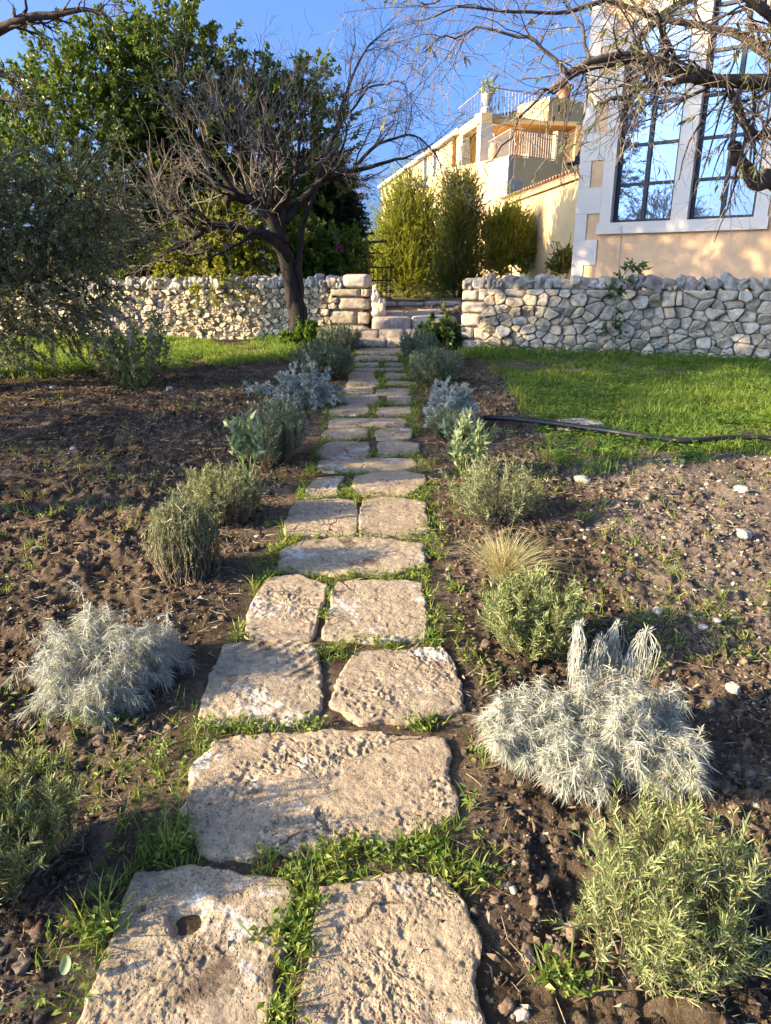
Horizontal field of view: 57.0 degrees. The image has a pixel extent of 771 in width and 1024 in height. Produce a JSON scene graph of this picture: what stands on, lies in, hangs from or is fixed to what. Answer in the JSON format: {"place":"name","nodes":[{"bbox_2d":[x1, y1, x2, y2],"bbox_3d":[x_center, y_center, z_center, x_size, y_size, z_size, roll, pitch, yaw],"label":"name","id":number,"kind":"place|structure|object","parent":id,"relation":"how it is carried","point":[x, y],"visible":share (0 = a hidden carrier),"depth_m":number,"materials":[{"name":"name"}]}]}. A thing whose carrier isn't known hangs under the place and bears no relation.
{"place":"outdoors","nodes":[
{"label":"outdoors","id":0,"kind":"place"},
{"bbox_2d":[0,0,591,273],"label":"sky","id":1,"kind":"structure","parent":0,"point":[322,16],"materials":[{"name":"blue"}]},
{"bbox_2d":[0,274,770,1023],"bbox_3d":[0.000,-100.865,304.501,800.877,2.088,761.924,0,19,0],"label":"ground","id":2,"kind":"structure","parent":0,"point":[546,1006],"depth_m":3.07,"materials":[{"name":"soil"}]},
{"bbox_2d":[0,721,84,905],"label":"rosemary","id":3,"kind":"object","parent":2,"relation":"on","point":[18,841],"visible":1,"depth_m":1.73,"materials":[{"name":"plant"}]},
{"bbox_2d":[59,956,74,981],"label":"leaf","id":4,"kind":"object","parent":2,"relation":"on","point":[64,965],"visible":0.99,"depth_m":1.51,"materials":[{"name":"green plant"}]},
{"bbox_2d":[0,0,138,133],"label":"bare tree","id":5,"kind":"object","parent":2,"relation":"on","point":[20,20],"visible":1,"depth_m":3.33,"materials":[{"name":"brown plant"}]},
{"bbox_2d":[0,112,181,384],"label":"olive tree","id":6,"kind":"object","parent":2,"relation":"on","point":[22,245],"visible":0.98,"depth_m":7.80,"materials":[{"name":"green plant"}]},
{"bbox_2d":[0,580,197,732],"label":"curry plant","id":7,"kind":"object","parent":2,"relation":"on","point":[84,668],"visible":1,"depth_m":2.44,"materials":[{"name":"silver plant"}]},
{"bbox_2d":[45,863,178,961],"bbox_3d":[-0.635,0.905,1.621,0.292,0.157,0.232,0,19,0],"label":"weed clump","id":8,"kind":"object","parent":2,"relation":"on","point":[114,920],"visible":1,"depth_m":1.63,"materials":[{"name":"green plant"}]},
{"bbox_2d":[82,292,172,387],"bbox_3d":[-2.780,-1.840,7.683,0.866,1.025,0.770,0,19,0],"label":"salvia","id":9,"kind":"object","parent":2,"relation":"on","point":[152,350],"visible":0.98,"depth_m":7.64,"materials":[{"name":"green plant"}]},
{"bbox_2d":[67,179,192,279],"bbox_3d":[-4.575,-4.810,12.821,2.684,2.310,1.881,-4,19,-11],"label":"dark shrub","id":10,"kind":"object","parent":2,"relation":"on","point":[144,273],"visible":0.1,"depth_m":12.44,"materials":[{"name":"green plant"}]},
{"bbox_2d":[129,794,210,870],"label":"weed clump","id":11,"kind":"object","parent":2,"relation":"on","point":[175,847],"visible":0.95,"depth_m":1.86,"materials":[{"name":"green plant"}]},
{"bbox_2d":[138,485,222,584],"bbox_3d":[-0.942,0.092,3.312,0.363,0.472,0.350,0,19,0],"label":"lavender","id":12,"kind":"object","parent":2,"relation":"on","point":[182,530],"visible":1,"depth_m":3.26,"materials":[{"name":"plant"}]},
{"bbox_2d":[0,0,364,293],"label":"carob tree","id":13,"kind":"object","parent":2,"relation":"on","point":[101,96],"visible":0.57,"depth_m":12.33,"materials":[{"name":"green plant"}]},
{"bbox_2d":[0,273,371,339],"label":"dry stone wall","id":14,"kind":"structure","parent":2,"relation":"on","point":[260,311],"depth_m":11.74,"materials":[{"name":"stone"}]},
{"bbox_2d":[77,864,295,1023],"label":"paving slab","id":15,"kind":"structure","parent":2,"relation":"on","point":[160,971],"depth_m":1.58,"materials":[{"name":"stone"}]},
{"bbox_2d":[133,183,279,311],"bbox_3d":[-3.036,-4.546,12.238,2.329,2.188,2.196,9,20,24],"label":"wall creeper","id":16,"kind":"object","parent":2,"relation":"on","point":[246,258],"depth_m":12.04,"materials":[{"name":"green plant"}]},
{"bbox_2d":[172,451,268,527],"bbox_3d":[-0.917,-0.123,3.997,0.564,0.441,0.446,0,19,0],"label":"rosemary","id":17,"kind":"object","parent":2,"relation":"on","point":[233,496],"visible":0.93,"depth_m":3.95,"materials":[{"name":"plant"}]},
{"bbox_2d":[222,409,265,478],"bbox_3d":[-0.899,-0.414,4.573,0.254,0.501,0.333,-14,23,-36],"label":"sage","id":18,"kind":"object","parent":2,"relation":"on","point":[239,439],"visible":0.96,"depth_m":4.55,"materials":[{"name":"green plant"}]},
{"bbox_2d":[223,708,273,738],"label":"weed clump","id":19,"kind":"object","parent":2,"relation":"on","point":[253,721],"visible":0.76,"depth_m":2.32,"materials":[{"name":"green plant"}]},
{"bbox_2d":[0,344,506,1023],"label":"grass","id":20,"kind":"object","parent":2,"relation":"on","point":[330,876],"visible":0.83,"depth_m":1.95,"materials":[{"name":"green plant"}]},
{"bbox_2d":[242,381,274,396],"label":"silver bush","id":21,"kind":"object","parent":2,"relation":"on","point":[266,388],"visible":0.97,"depth_m":7.43,"materials":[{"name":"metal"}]},
{"bbox_2d":[198,640,323,731],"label":"paving slab","id":22,"kind":"structure","parent":2,"relation":"on","point":[276,680],"depth_m":2.54,"materials":[{"name":"stone"}]},
{"bbox_2d":[239,396,307,465],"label":"lavender","id":23,"kind":"object","parent":2,"relation":"on","point":[278,445],"visible":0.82,"depth_m":5.01,"materials":[{"name":"plant"}]},
{"bbox_2d":[233,896,313,954],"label":"weed clump","id":24,"kind":"object","parent":2,"relation":"on","point":[253,927],"visible":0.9,"depth_m":1.62,"materials":[{"name":"green plant"}]},
{"bbox_2d":[73,0,498,343],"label":"bare tree","id":25,"kind":"object","parent":2,"relation":"on","point":[275,238],"visible":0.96,"depth_m":10.01,"materials":[{"name":"brown plant"}]},
{"bbox_2d":[244,574,327,642],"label":"paving slab","id":26,"kind":"structure","parent":2,"relation":"on","point":[292,600],"depth_m":3.05,"materials":[{"name":"stone"}]},
{"bbox_2d":[265,353,346,409],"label":"silver bush","id":27,"kind":"object","parent":2,"relation":"on","point":[317,387],"visible":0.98,"depth_m":6.77,"materials":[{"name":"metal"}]},
{"bbox_2d":[278,315,335,345],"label":"leafy clump","id":28,"kind":"object","parent":2,"relation":"on","point":[300,332],"visible":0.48,"depth_m":10.55,"materials":[{"name":"green plant"}]},
{"bbox_2d":[179,728,458,863],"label":"paving slab","id":29,"kind":"structure","parent":2,"relation":"on","point":[327,782],"depth_m":2.05,"materials":[{"name":"stone"}]},
{"bbox_2d":[283,498,358,539],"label":"paving slab","id":30,"kind":"structure","parent":2,"relation":"on","point":[328,516],"depth_m":4.04,"materials":[{"name":"stone"}]},
{"bbox_2d":[289,334,354,379],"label":"lavender","id":31,"kind":"object","parent":2,"relation":"on","point":[337,359],"visible":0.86,"depth_m":8.11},
{"bbox_2d":[304,476,344,499],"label":"paving slab","id":32,"kind":"structure","parent":2,"relation":"on","point":[323,486],"depth_m":4.59,"materials":[{"name":"stone"}]},
{"bbox_2d":[276,213,376,293],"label":"bougainvillea","id":33,"kind":"object","parent":2,"relation":"on","point":[327,252],"visible":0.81,"depth_m":13.02,"materials":[{"name":"green plant"}]},
{"bbox_2d":[264,133,388,288],"bbox_3d":[-1.463,-6.432,15.234,3.148,3.907,2.749,0,19,0],"label":"conifer","id":34,"kind":"object","parent":2,"relation":"on","point":[347,209],"visible":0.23,"depth_m":14.90,"materials":[{"name":"green plant"}]},
{"bbox_2d":[316,323,362,350],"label":"lavender","id":35,"kind":"object","parent":2,"relation":"on","point":[344,333],"visible":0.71,"depth_m":10.22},
{"bbox_2d":[316,441,370,459],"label":"paving slab","id":36,"kind":"structure","parent":2,"relation":"on","point":[343,450],"depth_m":5.39,"materials":[{"name":"stone"}]},
{"bbox_2d":[321,427,368,441],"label":"paving slab","id":37,"kind":"structure","parent":2,"relation":"on","point":[342,433],"depth_m":5.86,"materials":[{"name":"stone"}]},
{"bbox_2d":[328,404,369,417],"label":"paving slab","id":38,"kind":"structure","parent":2,"relation":"on","point":[341,410],"depth_m":6.64,"materials":[{"name":"stone"}]},
{"bbox_2d":[274,536,428,577],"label":"paving slab","id":39,"kind":"structure","parent":2,"relation":"on","point":[333,555],"depth_m":3.56,"materials":[{"name":"stone"}]},
{"bbox_2d":[319,824,385,860],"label":"weed clump","id":40,"kind":"object","parent":2,"relation":"on","point":[325,842],"visible":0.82,"depth_m":1.86,"materials":[{"name":"green plant"}]},
{"bbox_2d":[342,386,374,394],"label":"paving slab","id":41,"kind":"structure","parent":2,"relation":"on","point":[366,389],"depth_m":7.56,"materials":[{"name":"stone"}]},
{"bbox_2d":[339,394,379,405],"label":"paving slab","id":42,"kind":"structure","parent":2,"relation":"on","point":[362,399],"depth_m":7.11,"materials":[{"name":"stone"}]},
{"bbox_2d":[348,372,375,379],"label":"paving slab","id":43,"kind":"structure","parent":2,"relation":"on","point":[361,375],"depth_m":8.37,"materials":[{"name":"stone"}]},
{"bbox_2d":[346,379,379,386],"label":"paving slab","id":44,"kind":"structure","parent":2,"relation":"on","point":[353,382],"depth_m":7.96,"materials":[{"name":"stone"}]},
{"bbox_2d":[316,458,418,473],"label":"paving slab","id":45,"kind":"structure","parent":2,"relation":"on","point":[370,464],"depth_m":5.02,"materials":[{"name":"stone"}]},
{"bbox_2d":[328,418,407,428],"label":"paving slab","id":46,"kind":"structure","parent":2,"relation":"on","point":[364,422],"depth_m":6.19,"materials":[{"name":"stone"}]},
{"bbox_2d":[321,579,428,644],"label":"paving slab","id":47,"kind":"structure","parent":2,"relation":"on","point":[366,608],"depth_m":3.03,"materials":[{"name":"stone"}]},
{"bbox_2d":[354,355,397,361],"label":"paving slab","id":48,"kind":"structure","parent":2,"relation":"on","point":[369,357],"depth_m":9.65,"materials":[{"name":"stone"}]},
{"bbox_2d":[363,240,391,300],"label":"iron gate","id":49,"kind":"structure","parent":2,"relation":"on","point":[367,270],"depth_m":14.46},
{"bbox_2d":[352,368,404,371],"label":"paving slab","id":50,"kind":"structure","parent":2,"relation":"on","point":[368,369],"depth_m":8.78,"materials":[{"name":"stone"}]},
{"bbox_2d":[357,348,401,355],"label":"paving slab","id":51,"kind":"structure","parent":2,"relation":"on","point":[381,351],"depth_m":10.21,"materials":[{"name":"stone"}]},
{"bbox_2d":[360,228,398,296],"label":"garden shrub","id":52,"kind":"object","parent":2,"relation":"on","point":[384,288],"visible":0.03,"depth_m":18.14,"materials":[{"name":"green plant"}]},
{"bbox_2d":[353,338,416,346],"bbox_3d":[0.121,-2.541,10.922,1.270,0.258,0.417,0,19,0],"label":"stone step","id":53,"kind":"object","parent":2,"relation":"on","point":[388,342],"visible":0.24,"depth_m":10.73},
{"bbox_2d":[0,332,770,475],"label":"turf","id":54,"kind":"structure","parent":2,"relation":"on","point":[245,354],"depth_m":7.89,"materials":[{"name":"green plant"}]},
{"bbox_2d":[483,415,770,442],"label":"irrigation hose","id":55,"kind":"object","parent":54,"relation":"on","point":[615,431],"visible":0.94,"depth_m":5.63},
{"bbox_2d":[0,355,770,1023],"bbox_3d":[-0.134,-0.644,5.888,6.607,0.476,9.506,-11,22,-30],"label":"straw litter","id":56,"kind":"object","parent":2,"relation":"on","point":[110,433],"visible":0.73,"depth_m":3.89,"materials":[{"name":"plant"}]},
{"bbox_2d":[0,371,770,1022],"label":"bed weeds","id":57,"kind":"object","parent":2,"relation":"on","point":[134,721],"visible":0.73,"depth_m":3.10,"materials":[{"name":"green plant"}]},
{"bbox_2d":[0,381,770,1018],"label":"pale pebbles","id":58,"kind":"object","parent":2,"relation":"on","point":[712,703],"visible":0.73,"depth_m":3.48,"materials":[{"name":"stone"}]},
{"bbox_2d":[0,350,770,1023],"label":"fallen leaves","id":59,"kind":"object","parent":2,"relation":"on","point":[494,958],"visible":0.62,"depth_m":1.91,"materials":[{"name":"plant"}]},
{"bbox_2d":[0,373,770,1023],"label":"soil clods","id":60,"kind":"object","parent":2,"relation":"on","point":[34,929],"visible":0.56,"depth_m":2.56,"materials":[{"name":"soil"}]},
{"bbox_2d":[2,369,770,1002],"bbox_3d":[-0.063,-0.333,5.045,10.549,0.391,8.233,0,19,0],"label":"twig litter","id":61,"kind":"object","parent":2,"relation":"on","point":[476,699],"visible":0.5,"depth_m":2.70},
{"bbox_2d":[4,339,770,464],"bbox_3d":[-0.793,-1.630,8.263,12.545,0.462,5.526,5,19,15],"label":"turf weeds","id":62,"kind":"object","parent":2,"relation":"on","point":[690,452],"visible":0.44,"depth_m":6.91,"materials":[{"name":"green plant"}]},
{"bbox_2d":[352,470,426,497],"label":"paving slab","id":63,"kind":"structure","parent":2,"relation":"on","point":[397,482],"depth_m":4.65,"materials":[{"name":"stone"}]},
{"bbox_2d":[359,328,422,339],"bbox_3d":[0.191,-2.734,11.216,1.234,0.323,0.456,0,19,0],"label":"stone step","id":64,"kind":"object","parent":2,"relation":"on","point":[386,333],"visible":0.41,"depth_m":11.00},
{"bbox_2d":[296,871,486,1023],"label":"paving slab","id":65,"kind":"structure","parent":2,"relation":"on","point":[379,930],"depth_m":1.58,"materials":[{"name":"stone"}]},
{"bbox_2d":[375,388,409,395],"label":"paving slab","id":66,"kind":"structure","parent":2,"relation":"on","point":[394,391],"depth_m":7.49,"materials":[{"name":"stone"}]},
{"bbox_2d":[374,428,412,440],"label":"paving slab","id":67,"kind":"structure","parent":2,"relation":"on","point":[395,434],"depth_m":5.82,"materials":[{"name":"stone"}]},
{"bbox_2d":[358,496,430,538],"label":"paving slab","id":68,"kind":"structure","parent":2,"relation":"on","point":[385,515],"depth_m":4.05,"materials":[{"name":"stone"}]},
{"bbox_2d":[376,406,412,417],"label":"paving slab","id":69,"kind":"structure","parent":2,"relation":"on","point":[399,410],"depth_m":6.62,"materials":[{"name":"stone"}]},
{"bbox_2d":[329,646,464,726],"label":"paving slab","id":70,"kind":"structure","parent":2,"relation":"on","point":[421,680],"depth_m":2.52,"materials":[{"name":"stone"}]},
{"bbox_2d":[377,441,419,457],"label":"paving slab","id":71,"kind":"structure","parent":2,"relation":"on","point":[388,447],"depth_m":5.45,"materials":[{"name":"stone"}]},
{"bbox_2d":[387,395,411,404],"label":"paving slab","id":72,"kind":"structure","parent":2,"relation":"on","point":[399,399],"depth_m":7.12,"materials":[{"name":"stone"}]},
{"bbox_2d":[355,150,465,298],"bbox_3d":[0.638,-6.930,17.230,2.972,3.595,2.193,0,19,0],"label":"feathery shrub","id":73,"kind":"object","parent":2,"relation":"on","point":[407,269],"visible":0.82,"depth_m":17.03,"materials":[{"name":"green plant"}]},
{"bbox_2d":[371,308,454,323],"bbox_3d":[0.526,-3.456,12.799,1.567,0.399,1.781,0,19,0],"label":"stone step","id":74,"kind":"object","parent":2,"relation":"on","point":[415,313],"visible":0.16,"depth_m":12.05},
{"bbox_2d":[372,315,457,341],"bbox_3d":[0.467,-3.005,11.681,1.386,0.455,0.768,0,19,0],"label":"stone step","id":75,"kind":"object","parent":2,"relation":"on","point":[404,322],"visible":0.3,"depth_m":11.31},
{"bbox_2d":[371,284,386,316],"bbox_3d":[-0.109,-3.405,11.514,0.256,0.550,0.277,0,19,0],"label":"upright stone","id":76,"kind":"object","parent":75,"relation":"on","point":[378,304],"visible":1,"depth_m":11.44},
{"bbox_2d":[371,301,460,305],"bbox_3d":[0.529,-3.882,13.757,1.876,0.401,0.365,0,19,0],"label":"kerb stone row","id":77,"kind":"object","parent":2,"relation":"on","point":[432,303],"visible":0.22,"depth_m":13.56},
{"bbox_2d":[390,820,451,870],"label":"weed clump","id":78,"kind":"object","parent":2,"relation":"on","point":[428,837],"visible":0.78,"depth_m":1.86,"materials":[{"name":"green plant"}]},
{"bbox_2d":[399,326,443,361],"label":"lavender","id":79,"kind":"object","parent":2,"relation":"on","point":[408,344],"visible":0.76,"depth_m":9.09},
{"bbox_2d":[391,704,451,734],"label":"weed clump","id":80,"kind":"object","parent":2,"relation":"on","point":[421,726],"visible":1,"depth_m":2.33,"materials":[{"name":"green plant"}]},
{"bbox_2d":[406,344,466,385],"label":"lavender","id":81,"kind":"object","parent":2,"relation":"on","point":[431,366],"visible":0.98,"depth_m":7.74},
{"bbox_2d":[416,300,467,348],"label":"leafy bush","id":82,"kind":"object","parent":2,"relation":"on","point":[448,332],"visible":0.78,"depth_m":10.54,"materials":[{"name":"green plant"}]},
{"bbox_2d":[426,407,475,439],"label":"lavender","id":83,"kind":"object","parent":2,"relation":"on","point":[447,415],"visible":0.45,"depth_m":5.71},
{"bbox_2d":[422,375,481,427],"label":"silver bush","id":84,"kind":"object","parent":2,"relation":"on","point":[455,397],"visible":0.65,"depth_m":6.00,"materials":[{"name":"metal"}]},
{"bbox_2d":[404,128,501,298],"bbox_3d":[1.559,-6.848,16.632,2.446,3.828,2.015,11,21,29],"label":"feathery shrub","id":85,"kind":"object","parent":2,"relation":"on","point":[462,261],"visible":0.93,"depth_m":16.53,"materials":[{"name":"green plant"}]},
{"bbox_2d":[440,571,467,593],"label":"weed clump","id":86,"kind":"object","parent":2,"relation":"on","point":[449,587],"visible":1,"depth_m":3.25,"materials":[{"name":"green plant"}]},
{"bbox_2d":[436,406,501,476],"bbox_3d":[0.555,-0.460,4.703,0.458,0.514,0.367,0,19,0],"label":"sage","id":87,"kind":"object","parent":2,"relation":"on","point":[479,440],"visible":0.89,"depth_m":4.64,"materials":[{"name":"green plant"}]},
{"bbox_2d":[441,846,517,889],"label":"weed clump","id":88,"kind":"object","parent":2,"relation":"on","point":[479,877],"visible":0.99,"depth_m":1.78,"materials":[{"name":"green plant"}]},
{"bbox_2d":[377,85,583,282],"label":"palazzo","id":89,"kind":"structure","parent":2,"relation":"on","point":[534,156],"depth_m":36.30,"materials":[{"name":"yellow paint"}]},
{"bbox_2d":[478,75,496,112],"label":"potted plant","id":90,"kind":"object","parent":89,"relation":"on","point":[487,99],"visible":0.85,"depth_m":35.61,"materials":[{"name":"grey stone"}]},
{"bbox_2d":[438,452,549,527],"bbox_3d":[0.629,-0.138,4.067,0.550,0.429,0.547,-14,23,-36],"label":"lavender","id":91,"kind":"object","parent":2,"relation":"on","point":[515,499],"visible":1,"depth_m":4.02,"materials":[{"name":"plant"}]},
{"bbox_2d":[479,182,539,277],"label":"rounded shrub","id":92,"kind":"object","parent":2,"relation":"on","point":[511,224],"visible":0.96,"depth_m":17.24,"materials":[{"name":"green plant"}]},
{"bbox_2d":[513,1006,529,1021],"bbox_3d":[0.283,1.048,1.479,0.037,0.024,0.031,0,19,0],"label":"stone","id":93,"kind":"object","parent":2,"relation":"on","point":[520,1013],"visible":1,"depth_m":1.47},
{"bbox_2d":[455,517,591,587],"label":"feather grass","id":94,"kind":"object","parent":2,"relation":"on","point":[507,565],"depth_m":3.35,"materials":[{"name":"plant"}]},
{"bbox_2d":[476,560,601,663],"bbox_3d":[0.575,0.383,2.737,0.440,0.429,0.434,-6,19,-17],"label":"rosemary","id":95,"kind":"object","parent":2,"relation":"on","point":[545,610],"visible":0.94,"depth_m":2.67,"materials":[{"name":"plant"}]},
{"bbox_2d":[501,166,578,279],"bbox_3d":[5.436,-6.779,17.186,3.770,4.086,7.407,-2,19,-5],"label":"lean to wing","id":96,"kind":"object","parent":2,"relation":"on","point":[554,221],"visible":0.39,"depth_m":16.27,"materials":[{"name":"paint"}]},
{"bbox_2d":[324,0,770,250],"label":"almond tree","id":97,"kind":"object","parent":2,"relation":"on","point":[651,64],"visible":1,"depth_m":4.10,"materials":[{"name":"brown plant"}]},
{"bbox_2d":[544,233,572,278],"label":"shrub","id":98,"kind":"object","parent":2,"relation":"on","point":[560,261],"visible":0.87,"depth_m":14.62,"materials":[{"name":"green plant"}]},
{"bbox_2d":[518,935,623,998],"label":"weed clump","id":99,"kind":"object","parent":2,"relation":"on","point":[556,976],"visible":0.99,"depth_m":1.53,"materials":[{"name":"green plant"}]},
{"bbox_2d":[551,418,605,430],"bbox_3d":[1.638,-0.752,6.088,0.454,0.066,0.369,-6,20,-18],"label":"flat stone","id":100,"kind":"object","parent":2,"relation":"on","point":[586,422],"visible":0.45,"depth_m":6.02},
{"bbox_2d":[471,618,721,812],"bbox_3d":[0.627,0.599,2.127,0.730,0.464,0.524,0,19,0],"label":"curry plant","id":101,"kind":"object","parent":2,"relation":"on","point":[604,736],"visible":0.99,"depth_m":2.11,"materials":[{"name":"silver plant"}]},
{"bbox_2d":[461,272,770,362],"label":"dry stone wall","id":102,"kind":"structure","parent":2,"relation":"on","point":[574,312],"depth_m":9.71,"materials":[{"name":"stone"}]},
{"bbox_2d":[601,258,651,353],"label":"climbing vine","id":103,"kind":"object","parent":2,"relation":"on","point":[620,290],"visible":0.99,"depth_m":9.40,"materials":[{"name":"green plant"}]},
{"bbox_2d":[540,753,770,1013],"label":"rosemary","id":104,"kind":"object","parent":2,"relation":"on","point":[708,933],"visible":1,"depth_m":1.47,"materials":[{"name":"plant"}]},
{"bbox_2d":[571,0,770,290],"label":"plastered house","id":105,"kind":"structure","parent":2,"relation":"on","point":[609,203],"depth_m":11.91,"materials":[{"name":"beige paint"}]},
{"bbox_2d":[613,0,695,222],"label":"window glass","id":106,"kind":"structure","parent":105,"relation":"in","point":[635,197],"depth_m":12.11,"materials":[{"name":"blue"}]},
{"bbox_2d":[689,0,770,218],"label":"window glass","id":107,"kind":"structure","parent":105,"relation":"in","point":[698,209],"depth_m":11.41,"materials":[{"name":"blue"}]},
{"bbox_2d":[725,681,740,693],"bbox_3d":[1.259,0.637,2.569,0.044,0.035,0.052,-9,21,-26],"label":"stone","id":108,"kind":"object","parent":2,"relation":"on","point":[731,687],"visible":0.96,"depth_m":2.56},
{"bbox_2d":[735,528,752,540],"bbox_3d":[1.940,0.127,3.878,0.114,0.068,0.086,7,20,21],"label":"stone","id":109,"kind":"object","parent":2,"relation":"on","point":[745,534],"visible":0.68,"depth_m":3.85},
{"bbox_2d":[488,143,498,159],"bbox_3d":[5.362,-17.693,35.036,0.600,0.880,0.600,0,19,0],"label":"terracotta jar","id":110,"kind":"object","parent":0,"point":[492,150],"visible":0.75,"depth_m":34.80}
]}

